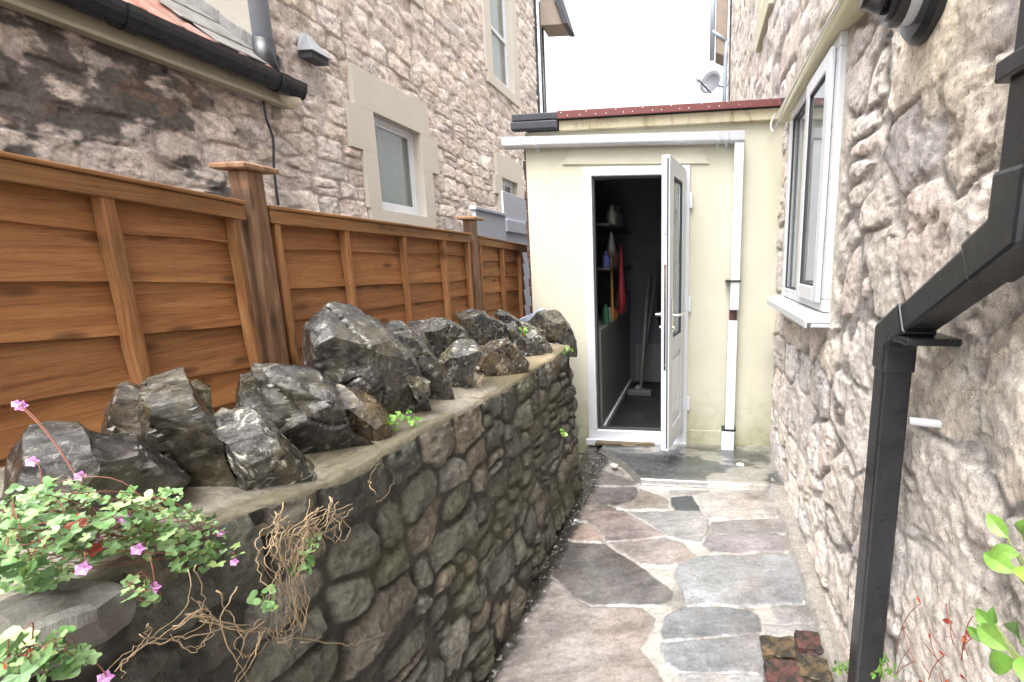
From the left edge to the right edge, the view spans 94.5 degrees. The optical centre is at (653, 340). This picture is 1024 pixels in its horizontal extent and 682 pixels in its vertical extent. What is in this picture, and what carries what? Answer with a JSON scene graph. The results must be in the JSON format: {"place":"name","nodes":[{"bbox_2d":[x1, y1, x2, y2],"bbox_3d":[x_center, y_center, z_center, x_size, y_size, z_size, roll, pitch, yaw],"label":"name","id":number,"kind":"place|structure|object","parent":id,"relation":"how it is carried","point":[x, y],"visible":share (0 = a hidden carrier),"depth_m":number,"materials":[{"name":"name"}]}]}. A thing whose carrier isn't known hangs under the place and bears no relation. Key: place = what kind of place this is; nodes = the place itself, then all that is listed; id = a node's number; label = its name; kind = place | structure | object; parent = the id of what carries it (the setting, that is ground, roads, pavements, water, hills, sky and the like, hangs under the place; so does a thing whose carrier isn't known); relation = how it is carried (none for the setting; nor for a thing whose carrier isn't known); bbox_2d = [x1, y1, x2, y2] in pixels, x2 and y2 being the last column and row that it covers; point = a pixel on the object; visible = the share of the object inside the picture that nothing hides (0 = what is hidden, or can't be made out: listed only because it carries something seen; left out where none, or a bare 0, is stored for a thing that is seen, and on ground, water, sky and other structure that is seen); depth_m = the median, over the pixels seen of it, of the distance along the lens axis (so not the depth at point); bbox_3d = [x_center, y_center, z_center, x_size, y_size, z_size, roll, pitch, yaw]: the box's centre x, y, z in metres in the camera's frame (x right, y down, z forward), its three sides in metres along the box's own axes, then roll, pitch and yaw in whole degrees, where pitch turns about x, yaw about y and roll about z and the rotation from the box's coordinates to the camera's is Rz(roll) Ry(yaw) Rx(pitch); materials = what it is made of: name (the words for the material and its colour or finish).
{"place":"outdoors","nodes":[
{"label":"outdoors","id":0,"kind":"place"},
{"bbox_2d":[613,292,624,315],"bbox_3d":[-0.325,-0.356,4.306,0.119,0.220,0.119,1,10,6],"label":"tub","id":1,"kind":"object","parent":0,"point":[616,304],"visible":0.41,"depth_m":4.26,"materials":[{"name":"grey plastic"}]},
{"bbox_2d":[536,0,729,112],"label":"sky","id":2,"kind":"structure","parent":0,"point":[621,53],"materials":[{"name":"white"}]},
{"bbox_2d":[483,445,847,681],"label":"path","id":3,"kind":"structure","parent":0,"point":[634,581],"depth_m":1.90,"materials":[{"name":"grey stone"}]},
{"bbox_2d":[759,635,800,660],"bbox_3d":[0.449,1.095,1.609,0.132,0.034,0.092,0,10,0],"label":"brick","id":4,"kind":"object","parent":3,"relation":"on","point":[782,648],"visible":0.88,"depth_m":1.60,"materials":[{"name":"brick"}]},
{"bbox_2d":[763,659,806,681],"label":"brick","id":5,"kind":"object","parent":3,"relation":"on","point":[778,670],"visible":0.99,"depth_m":1.51,"materials":[{"name":"red brick"}]},
{"bbox_2d":[794,630,823,655],"bbox_3d":[0.575,1.091,1.631,0.129,0.033,0.091,2,10,10],"label":"brick","id":6,"kind":"object","parent":3,"relation":"on","point":[808,642],"visible":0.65,"depth_m":1.62,"materials":[{"name":"red brick"}]},
{"bbox_2d":[795,652,833,681],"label":"brick","id":7,"kind":"object","parent":3,"relation":"on","point":[814,668],"visible":0.73,"depth_m":1.52,"materials":[{"name":"brown brick"}]},
{"bbox_2d":[830,660,848,675],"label":"weed","id":8,"kind":"object","parent":3,"relation":"on","point":[841,668],"visible":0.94,"depth_m":1.37,"materials":[{"name":"green plant"}]},
{"bbox_2d":[599,443,783,489],"bbox_3d":[0.204,0.841,3.083,1.240,0.065,0.608,1,10,6],"label":"apron","id":9,"kind":"object","parent":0,"point":[702,465],"visible":0.93,"depth_m":3.00,"materials":[{"name":"grey concrete"}]},
{"bbox_2d":[595,440,654,445],"bbox_3d":[-0.209,0.755,3.368,0.440,0.020,0.099,1,10,6],"label":"doorstep","id":10,"kind":"object","parent":9,"relation":"on","point":[601,442],"visible":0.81,"depth_m":3.34,"materials":[{"name":"brown wood"}]},
{"bbox_2d":[871,654,896,679],"bbox_3d":[0.586,0.839,1.156,0.043,0.153,0.127,3,11,18],"label":"weed","id":11,"kind":"object","parent":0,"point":[879,670],"visible":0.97,"depth_m":1.14,"materials":[{"name":"green plant"}]},
{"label":"raised ground","id":12,"kind":"structure","parent":0,"visible":0},
{"bbox_2d":[0,151,261,466],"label":"wooden fence","id":13,"kind":"object","parent":12,"relation":"on","point":[109,282],"visible":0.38,"depth_m":1.03,"materials":[{"name":"brown wood"}]},
{"bbox_2d":[208,161,289,364],"bbox_3d":[-1.206,0.094,1.445,0.112,1.253,0.112,1,10,6],"label":"fence post","id":14,"kind":"object","parent":12,"relation":"on","point":[246,182],"visible":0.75,"depth_m":1.37,"materials":[{"name":"brown wood"}]},
{"bbox_2d":[267,205,473,365],"bbox_3d":[-1.138,0.058,2.110,0.062,1.184,1.257,1,10,6],"label":"wooden fence","id":15,"kind":"object","parent":12,"relation":"on","point":[382,272],"visible":0.41,"depth_m":1.84,"materials":[{"name":"brown wood"}]},
{"bbox_2d":[455,216,483,309],"bbox_3d":[-1.075,-0.125,2.759,0.120,1.228,0.120,1,10,6],"label":"fence post","id":16,"kind":"object","parent":12,"relation":"on","point":[469,224],"visible":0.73,"depth_m":2.68,"materials":[{"name":"brown wood"}]},
{"bbox_2d":[469,191,530,340],"bbox_3d":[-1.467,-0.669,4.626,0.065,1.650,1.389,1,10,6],"label":"outbuilding","id":17,"kind":"structure","parent":12,"relation":"on","point":[508,223],"depth_m":4.61,"materials":[{"name":"grey paint"}]},
{"bbox_2d":[478,235,527,337],"bbox_3d":[-1.029,-0.107,3.199,0.062,1.202,0.775,1,10,6],"label":"wooden fence","id":18,"kind":"object","parent":12,"relation":"on","point":[501,263],"visible":0.44,"depth_m":3.09,"materials":[{"name":"brown wood"}]},
{"label":"ground","id":19,"kind":"structure","parent":0,"visible":0},
{"bbox_2d":[0,0,574,231],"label":"stone house","id":20,"kind":"structure","parent":19,"relation":"on","point":[404,111],"depth_m":4.01,"materials":[{"name":"stone"}]},
{"bbox_2d":[51,0,307,100],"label":"black gutter","id":21,"kind":"object","parent":20,"relation":"attached to","point":[128,17],"visible":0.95,"depth_m":2.81,"materials":[{"name":"plastic"}]},
{"bbox_2d":[247,0,279,70],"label":"grey downpipe","id":22,"kind":"object","parent":20,"relation":"attached to","point":[263,46],"visible":0.68,"depth_m":3.42,"materials":[{"name":"paint"}]},
{"bbox_2d":[262,101,279,204],"bbox_3d":[-3.004,-1.477,3.580,0.016,0.781,0.054,1,10,6],"label":"black cable","id":23,"kind":"object","parent":20,"relation":"attached to","point":[273,150],"visible":0.95,"depth_m":3.58,"materials":[{"name":"plastic"}]},
{"bbox_2d":[278,93,301,108],"bbox_3d":[-2.948,-1.980,3.648,0.202,0.204,0.180,1,10,6],"label":"fascia board","id":24,"kind":"object","parent":20,"relation":"attached to","point":[292,102],"visible":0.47,"depth_m":3.62,"materials":[{"name":"beige plastic"}]},
{"bbox_2d":[297,32,331,65],"bbox_3d":[-2.921,-2.524,3.904,0.148,0.217,0.216,1,10,6],"label":"vent cowl","id":25,"kind":"object","parent":20,"relation":"attached to","point":[311,50],"visible":1,"depth_m":3.85,"materials":[{"name":"grey plastic"}]},
{"bbox_2d":[374,117,419,215],"bbox_3d":[-2.989,-1.968,5.197,0.050,0.982,0.811,1,10,6],"label":"window","id":26,"kind":"structure","parent":20,"relation":"in","point":[395,148],"depth_m":5.26,"materials":[{"name":"white plastic"}]},
{"bbox_2d":[490,0,509,89],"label":"window","id":27,"kind":"structure","parent":20,"relation":"in","point":[497,10],"depth_m":7.89,"materials":[{"name":"white plastic"}]},
{"bbox_2d":[502,180,512,193],"bbox_3d":[-2.688,-2.448,8.216,0.050,0.876,0.686,1,10,6],"label":"window","id":28,"kind":"structure","parent":20,"relation":"in","point":[507,187],"depth_m":8.30,"materials":[{"name":"white plastic"}]},
{"bbox_2d":[533,0,539,112],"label":"black downpipe","id":29,"kind":"object","parent":20,"relation":"attached to","point":[535,44],"depth_m":9.37,"materials":[{"name":"plastic"}]},
{"bbox_2d":[538,1,546,112],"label":"black downpipe","id":30,"kind":"object","parent":20,"relation":"attached to","point":[543,76],"visible":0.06,"depth_m":9.67,"materials":[{"name":"plastic"}]},
{"bbox_2d":[0,343,582,681],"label":"retaining wall","id":31,"kind":"structure","parent":19,"relation":"on","point":[434,563],"depth_m":1.09,"materials":[{"name":"grey stone"}]},
{"bbox_2d":[0,622,114,681],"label":"plant","id":32,"kind":"object","parent":31,"relation":"on","point":[17,664],"visible":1,"depth_m":0.43,"materials":[{"name":"green plant"}]},
{"bbox_2d":[0,578,136,681],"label":"ledge stone","id":33,"kind":"object","parent":31,"relation":"on","point":[95,613],"visible":0.76,"depth_m":0.52,"materials":[{"name":"grey stone"}]},
{"bbox_2d":[120,571,160,606],"bbox_3d":[-0.633,0.313,0.558,0.034,0.059,0.068,-7,12,-36],"label":"plant","id":34,"kind":"object","parent":33,"relation":"on","point":[150,596],"visible":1,"depth_m":0.56,"materials":[{"name":"green plant"}]},
{"bbox_2d":[0,421,189,542],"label":"coping stone","id":35,"kind":"object","parent":31,"relation":"on","point":[132,459],"visible":0.5,"depth_m":0.66,"materials":[{"name":"grey stone"}]},
{"bbox_2d":[0,400,245,594],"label":"flowering plant","id":36,"kind":"object","parent":31,"relation":"on","point":[23,522],"visible":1,"depth_m":0.56,"materials":[{"name":"green plant"}]},
{"bbox_2d":[100,381,146,442],"bbox_3d":[-0.982,0.155,0.848,0.129,0.156,0.069,9,14,42],"label":"coping stone","id":37,"kind":"object","parent":31,"relation":"on","point":[120,414],"visible":0.38,"depth_m":0.81,"materials":[{"name":"grey stone"}]},
{"bbox_2d":[137,366,238,487],"bbox_3d":[-0.872,0.226,0.870,0.128,0.347,0.180,-10,14,-44],"label":"coping stone","id":38,"kind":"object","parent":31,"relation":"on","point":[177,420],"visible":0.62,"depth_m":0.80,"materials":[{"name":"grey stone"}]},
{"bbox_2d":[107,564,296,681],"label":"dry vine","id":39,"kind":"object","parent":31,"relation":"attached to","point":[200,616],"visible":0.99,"depth_m":0.61,"materials":[{"name":"brown plant"}]},
{"bbox_2d":[191,379,213,414],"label":"coping stone","id":40,"kind":"object","parent":31,"relation":"on","point":[203,390],"visible":0.47,"depth_m":0.99,"materials":[{"name":"grey stone"}]},
{"bbox_2d":[246,584,278,612],"bbox_3d":[-0.600,0.403,0.704,0.032,0.050,0.042,-4,11,-19],"label":"weed","id":41,"kind":"object","parent":31,"relation":"attached to","point":[266,606],"visible":0.97,"depth_m":0.69,"materials":[{"name":"green plant"}]},
{"bbox_2d":[213,406,315,490],"bbox_3d":[-0.785,0.224,0.922,0.148,0.192,0.172,-8,13,-39],"label":"coping stone","id":42,"kind":"object","parent":31,"relation":"on","point":[261,451],"visible":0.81,"depth_m":0.86,"materials":[{"name":"grey stone"}]},
{"bbox_2d":[255,496,352,642],"bbox_3d":[-0.591,0.372,0.786,0.036,0.242,0.201,1,10,6],"label":"dry vine","id":43,"kind":"object","parent":31,"relation":"attached to","point":[307,527],"visible":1,"depth_m":0.75,"materials":[{"name":"brown plant"}]},
{"bbox_2d":[289,554,314,575],"bbox_3d":[-0.591,0.383,0.768,0.031,0.041,0.046,-5,11,-26],"label":"weed","id":44,"kind":"object","parent":43,"relation":"attached to","point":[310,559],"visible":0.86,"depth_m":0.77,"materials":[{"name":"green plant"}]},
{"bbox_2d":[235,363,373,453],"bbox_3d":[-0.820,0.192,1.089,0.273,0.302,0.210,-5,11,-25],"label":"coping stone","id":45,"kind":"object","parent":31,"relation":"on","point":[303,408],"visible":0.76,"depth_m":1.01,"materials":[{"name":"grey stone"}]},
{"bbox_2d":[299,533,321,555],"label":"weed","id":46,"kind":"object","parent":31,"relation":"attached to","point":[313,541],"visible":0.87,"depth_m":0.80,"materials":[{"name":"green plant"}]},
{"bbox_2d":[277,631,390,645],"bbox_3d":[-0.582,0.553,0.854,0.026,0.204,0.248,1,10,6],"label":"dry vine","id":47,"kind":"object","parent":31,"relation":"attached to","point":[321,641],"visible":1,"depth_m":0.79,"materials":[{"name":"brown plant"}]},
{"bbox_2d":[335,383,391,440],"bbox_3d":[-0.748,0.213,1.187,0.142,0.222,0.155,-6,12,-32],"label":"coping stone","id":48,"kind":"object","parent":31,"relation":"on","point":[365,412],"visible":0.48,"depth_m":1.14,"materials":[{"name":"stone"}]},
{"bbox_2d":[302,301,430,414],"bbox_3d":[-0.823,0.103,1.328,0.321,0.442,0.245,-8,13,-38],"label":"coping stone","id":49,"kind":"object","parent":31,"relation":"on","point":[349,345],"visible":0.62,"depth_m":1.23,"materials":[{"name":"grey stone"}]},
{"bbox_2d":[368,463,395,502],"bbox_3d":[-0.591,0.298,0.971,0.037,0.083,0.101,-1,10,-7],"label":"dry vine","id":50,"kind":"object","parent":31,"relation":"attached to","point":[371,482],"visible":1,"depth_m":0.96,"materials":[{"name":"brown plant"}]},
{"bbox_2d":[384,411,404,430],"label":"weed","id":51,"kind":"object","parent":31,"relation":"on","point":[400,415],"visible":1,"depth_m":1.20,"materials":[{"name":"green plant"}]},
{"bbox_2d":[405,409,422,426],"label":"weed","id":52,"kind":"object","parent":31,"relation":"on","point":[410,422],"visible":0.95,"depth_m":1.25,"materials":[{"name":"green plant"}]},
{"bbox_2d":[406,374,430,405],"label":"coping stone","id":53,"kind":"object","parent":31,"relation":"on","point":[420,388],"visible":0.81,"depth_m":1.34,"materials":[{"name":"grey stone"}]},
{"bbox_2d":[383,320,454,399],"bbox_3d":[-0.796,0.125,1.549,0.162,0.398,0.226,9,14,43],"label":"coping stone","id":54,"kind":"object","parent":31,"relation":"on","point":[432,369],"visible":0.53,"depth_m":1.50,"materials":[{"name":"grey stone"}]},
{"bbox_2d":[410,325,434,354],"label":"coping stone","id":55,"kind":"object","parent":31,"relation":"on","point":[418,330],"visible":0.37,"depth_m":1.65,"materials":[{"name":"grey stone"}]},
{"bbox_2d":[409,317,469,357],"bbox_3d":[-0.902,0.006,1.939,0.244,0.210,0.144,-5,11,-25],"label":"coping stone","id":56,"kind":"object","parent":31,"relation":"on","point":[442,334],"visible":0.56,"depth_m":1.90,"materials":[{"name":"grey stone"}]},
{"bbox_2d":[437,339,482,387],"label":"coping stone","id":57,"kind":"object","parent":31,"relation":"on","point":[459,359],"visible":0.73,"depth_m":1.69,"materials":[{"name":"grey stone"}]},
{"bbox_2d":[467,374,498,402],"bbox_3d":[-0.587,0.177,1.558,0.055,0.104,0.266,1,10,6],"label":"dry vine","id":58,"kind":"object","parent":31,"relation":"on","point":[483,388],"visible":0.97,"depth_m":1.56,"materials":[{"name":"beige plant"}]},
{"bbox_2d":[456,308,513,344],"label":"coping stone","id":59,"kind":"object","parent":31,"relation":"on","point":[481,327],"visible":0.75,"depth_m":2.29,"materials":[{"name":"grey stone"}]},
{"bbox_2d":[474,337,529,376],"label":"coping stone","id":60,"kind":"object","parent":31,"relation":"on","point":[503,357],"visible":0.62,"depth_m":1.96,"materials":[{"name":"stone"}]},
{"bbox_2d":[493,309,519,326],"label":"coping stone","id":61,"kind":"object","parent":31,"relation":"on","point":[503,316],"visible":0.54,"depth_m":2.65,"materials":[{"name":"grey stone"}]},
{"bbox_2d":[506,320,542,356],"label":"coping stone","id":62,"kind":"object","parent":31,"relation":"on","point":[526,347],"visible":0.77,"depth_m":2.34,"materials":[{"name":"grey stone"}]},
{"bbox_2d":[518,327,527,334],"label":"weed","id":63,"kind":"object","parent":62,"relation":"on","point":[524,331],"visible":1,"depth_m":2.35,"materials":[{"name":"green plant"}]},
{"bbox_2d":[520,321,542,332],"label":"coping stone","id":64,"kind":"object","parent":31,"relation":"on","point":[523,324],"visible":0.56,"depth_m":2.72,"materials":[{"name":"grey stone"}]},
{"bbox_2d":[526,328,552,352],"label":"coping stone","id":65,"kind":"object","parent":31,"relation":"on","point":[534,335],"visible":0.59,"depth_m":2.45,"materials":[{"name":"grey stone"}]},
{"bbox_2d":[527,310,576,356],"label":"coping stone","id":66,"kind":"object","parent":31,"relation":"on","point":[554,326],"visible":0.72,"depth_m":2.90,"materials":[{"name":"grey stone"}]},
{"bbox_2d":[519,308,544,321],"bbox_3d":[-0.810,-0.154,3.020,0.181,0.132,0.027,-3,10,-15],"label":"slate","id":67,"kind":"object","parent":66,"relation":"on","point":[527,317],"visible":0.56,"depth_m":3.01,"materials":[{"name":"grey stone"}]},
{"bbox_2d":[559,428,567,436],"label":"weed","id":68,"kind":"object","parent":31,"relation":"attached to","point":[565,434],"visible":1,"depth_m":2.22,"materials":[{"name":"green plant"}]},
{"bbox_2d":[563,345,573,353],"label":"weed","id":69,"kind":"object","parent":31,"relation":"on","point":[567,348],"visible":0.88,"depth_m":2.52,"materials":[{"name":"green plant"}]},
{"bbox_2d":[510,98,784,452],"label":"outbuilding","id":70,"kind":"structure","parent":19,"relation":"on","point":[674,202],"depth_m":3.17,"materials":[{"name":"beige paint"}]},
{"bbox_2d":[602,304,609,324],"bbox_3d":[-0.387,-0.217,3.694,0.060,0.160,0.060,1,10,6],"label":"bottle","id":71,"kind":"object","parent":70,"relation":"on","point":[605,316],"visible":1,"depth_m":3.67,"materials":[{"name":"green plastic"}]},
{"bbox_2d":[610,255,613,319],"bbox_3d":[-0.349,-0.488,3.801,0.023,0.622,0.075,-2,10,-11],"label":"yellow pole","id":72,"kind":"object","parent":70,"relation":"on","point":[611,290],"visible":0.65,"depth_m":3.80,"materials":[{"name":"orange paint"}]},
{"bbox_2d":[596,223,630,269],"bbox_3d":[-0.486,-0.836,4.110,0.410,0.358,1.150,1,10,6],"label":"shelf","id":73,"kind":"object","parent":70,"relation":"attached to","point":[604,228],"visible":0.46,"depth_m":3.95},
{"bbox_2d":[602,251,609,267],"bbox_3d":[-0.381,-0.662,3.676,0.064,0.130,0.064,1,10,6],"label":"bottle","id":74,"kind":"object","parent":73,"relation":"on","point":[606,259],"visible":0.88,"depth_m":3.65,"materials":[{"name":"blue plastic"}]},
{"bbox_2d":[607,231,615,254],"bbox_3d":[-0.332,-0.776,3.590,0.070,0.180,0.070,1,10,6],"label":"cloth bag","id":75,"kind":"object","parent":73,"relation":"hanging from","point":[611,248],"visible":1,"depth_m":3.57,"materials":[{"name":"grey fabric"}]},
{"bbox_2d":[608,206,615,224],"bbox_3d":[-0.334,-1.006,3.631,0.064,0.140,0.064,1,10,6],"label":"plastic bottle","id":76,"kind":"object","parent":73,"relation":"on","point":[611,217],"visible":0.92,"depth_m":3.61,"materials":[{"name":"white plastic"}]},
{"bbox_2d":[606,205,617,226],"bbox_3d":[-0.354,-1.068,3.877,0.099,0.180,0.099,1,10,6],"label":"bottle","id":77,"kind":"object","parent":73,"relation":"on","point":[616,213],"visible":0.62,"depth_m":3.85,"materials":[{"name":"beige plastic"}]},
{"bbox_2d":[612,251,618,266],"bbox_3d":[-0.349,-0.737,3.986,0.099,0.170,0.099,1,10,6],"label":"tin","id":78,"kind":"object","parent":73,"relation":"on","point":[616,260],"visible":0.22,"depth_m":3.95,"materials":[{"name":"brown paint"}]},
{"bbox_2d":[614,206,623,228],"bbox_3d":[-0.330,-1.121,4.121,0.119,0.200,0.119,1,10,6],"label":"tub","id":79,"kind":"object","parent":73,"relation":"on","point":[620,218],"visible":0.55,"depth_m":4.08,"materials":[{"name":"plastic"}]},
{"bbox_2d":[618,246,624,312],"bbox_3d":[-0.280,-0.537,3.964,0.070,0.580,0.070,1,10,6],"label":"red bag","id":80,"kind":"object","parent":73,"relation":"hanging from","point":[621,296],"visible":1,"depth_m":3.95,"materials":[{"name":"fabric"}]},
{"bbox_2d":[614,308,617,318],"bbox_3d":[-0.349,-0.248,4.072,0.060,0.090,0.060,1,10,6],"label":"tin","id":81,"kind":"object","parent":70,"relation":"on","point":[615,314],"visible":0.57,"depth_m":4.05,"materials":[{"name":"orange metal"}]},
{"bbox_2d":[501,130,744,151],"bbox_3d":[-0.214,-1.317,3.003,1.609,0.080,0.100,1,10,6],"label":"white gutter","id":82,"kind":"object","parent":70,"relation":"attached to","point":[717,138],"visible":0.97,"depth_m":2.97,"materials":[{"name":"plastic"}]},
{"bbox_2d":[627,273,651,395],"bbox_3d":[-0.122,-0.055,4.531,0.240,1.234,0.356,1,10,6],"label":"broom","id":83,"kind":"object","parent":70,"relation":"on","point":[641,391],"visible":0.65,"depth_m":4.50,"materials":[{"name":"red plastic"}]},
{"bbox_2d":[633,258,659,388],"bbox_3d":[-0.064,-0.135,4.558,0.340,1.382,0.160,-4,11,-23],"label":"broom","id":84,"kind":"object","parent":70,"relation":"on","point":[650,312],"visible":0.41,"depth_m":4.58,"materials":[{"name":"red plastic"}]},
{"bbox_2d":[656,276,660,323],"bbox_3d":[0.197,-0.673,4.504,0.338,1.000,0.338,1,10,6],"label":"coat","id":85,"kind":"object","parent":70,"relation":"hanging from","point":[658,298],"visible":0.09,"depth_m":4.48,"materials":[{"name":"fabric"}]},
{"bbox_2d":[655,155,685,450],"bbox_3d":[0.115,-0.218,2.969,0.183,1.807,0.441,1,10,6],"label":"door","id":86,"kind":"structure","parent":70,"relation":"in","point":[671,313],"depth_m":2.87,"materials":[{"name":"white plastic"}]},
{"bbox_2d":[721,142,743,449],"bbox_3d":[0.542,-0.215,3.119,0.103,2.160,0.095,1,10,6],"label":"white downpipe","id":87,"kind":"object","parent":70,"relation":"attached to","point":[728,429],"visible":0.93,"depth_m":3.08,"materials":[{"name":"plastic"}]},
{"bbox_2d":[715,0,1023,681],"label":"stone house","id":88,"kind":"structure","parent":19,"relation":"on","point":[892,144],"depth_m":1.23,"materials":[{"name":"stone"}]},
{"bbox_2d":[709,0,727,60],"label":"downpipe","id":89,"kind":"object","parent":88,"relation":"attached to","point":[713,33],"visible":1,"depth_m":9.16,"materials":[{"name":"grey paint"}]},
{"bbox_2d":[722,41,728,101],"bbox_3d":[1.475,-3.387,9.662,0.129,5.453,0.084,1,10,6],"label":"downpipe","id":90,"kind":"object","parent":88,"relation":"attached to","point":[725,66],"visible":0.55,"depth_m":9.26,"materials":[{"name":"grey paint"}]},
{"bbox_2d":[696,70,722,93],"bbox_3d":[1.129,-5.239,9.154,0.733,0.452,0.402,-3,11,-19],"label":"satellite dish","id":91,"kind":"object","parent":90,"relation":"attached to","point":[710,82],"visible":1,"depth_m":9.20,"materials":[{"name":"grey metal"}]},
{"bbox_2d":[728,0,731,100],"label":"black cable","id":92,"kind":"object","parent":88,"relation":"attached to","point":[730,48],"visible":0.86,"depth_m":7.95,"materials":[{"name":"plastic"}]},
{"bbox_2d":[770,0,840,131],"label":"white cable","id":93,"kind":"object","parent":88,"relation":"attached to","point":[819,36],"visible":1,"depth_m":1.98,"materials":[{"name":"plastic"}]},
{"bbox_2d":[767,30,847,327],"bbox_3d":[0.776,-0.681,2.238,0.229,1.097,1.045,1,10,6],"label":"window","id":94,"kind":"structure","parent":88,"relation":"in","point":[815,128],"depth_m":1.95,"materials":[{"name":"white plastic"}]},
{"bbox_2d":[859,0,946,45],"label":"boiler flue","id":95,"kind":"object","parent":88,"relation":"attached to","point":[915,21],"visible":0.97,"depth_m":1.04,"materials":[{"name":"black plastic"}]},
{"bbox_2d":[909,417,941,427],"bbox_3d":[0.626,0.186,1.026,0.082,0.023,0.019,5,11,27],"label":"overflow pipe","id":96,"kind":"object","parent":88,"relation":"attached to","point":[925,422],"visible":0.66,"depth_m":1.02,"materials":[{"name":"white plastic"}]},
{"bbox_2d":[896,596,972,681],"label":"red creeper","id":97,"kind":"object","parent":88,"relation":"attached to","point":[950,622],"visible":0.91,"depth_m":0.91,"materials":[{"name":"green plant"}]},
{"bbox_2d":[847,0,1023,681],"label":"black drainpipe","id":98,"kind":"object","parent":88,"relation":"attached to","point":[987,259],"visible":1,"depth_m":0.99,"materials":[{"name":"plastic"}]},
{"bbox_2d":[968,513,1023,681],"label":"young shrub","id":99,"kind":"object","parent":88,"relation":"attached to","point":[997,558],"visible":1,"depth_m":0.59,"materials":[{"name":"green plant"}]}
]}

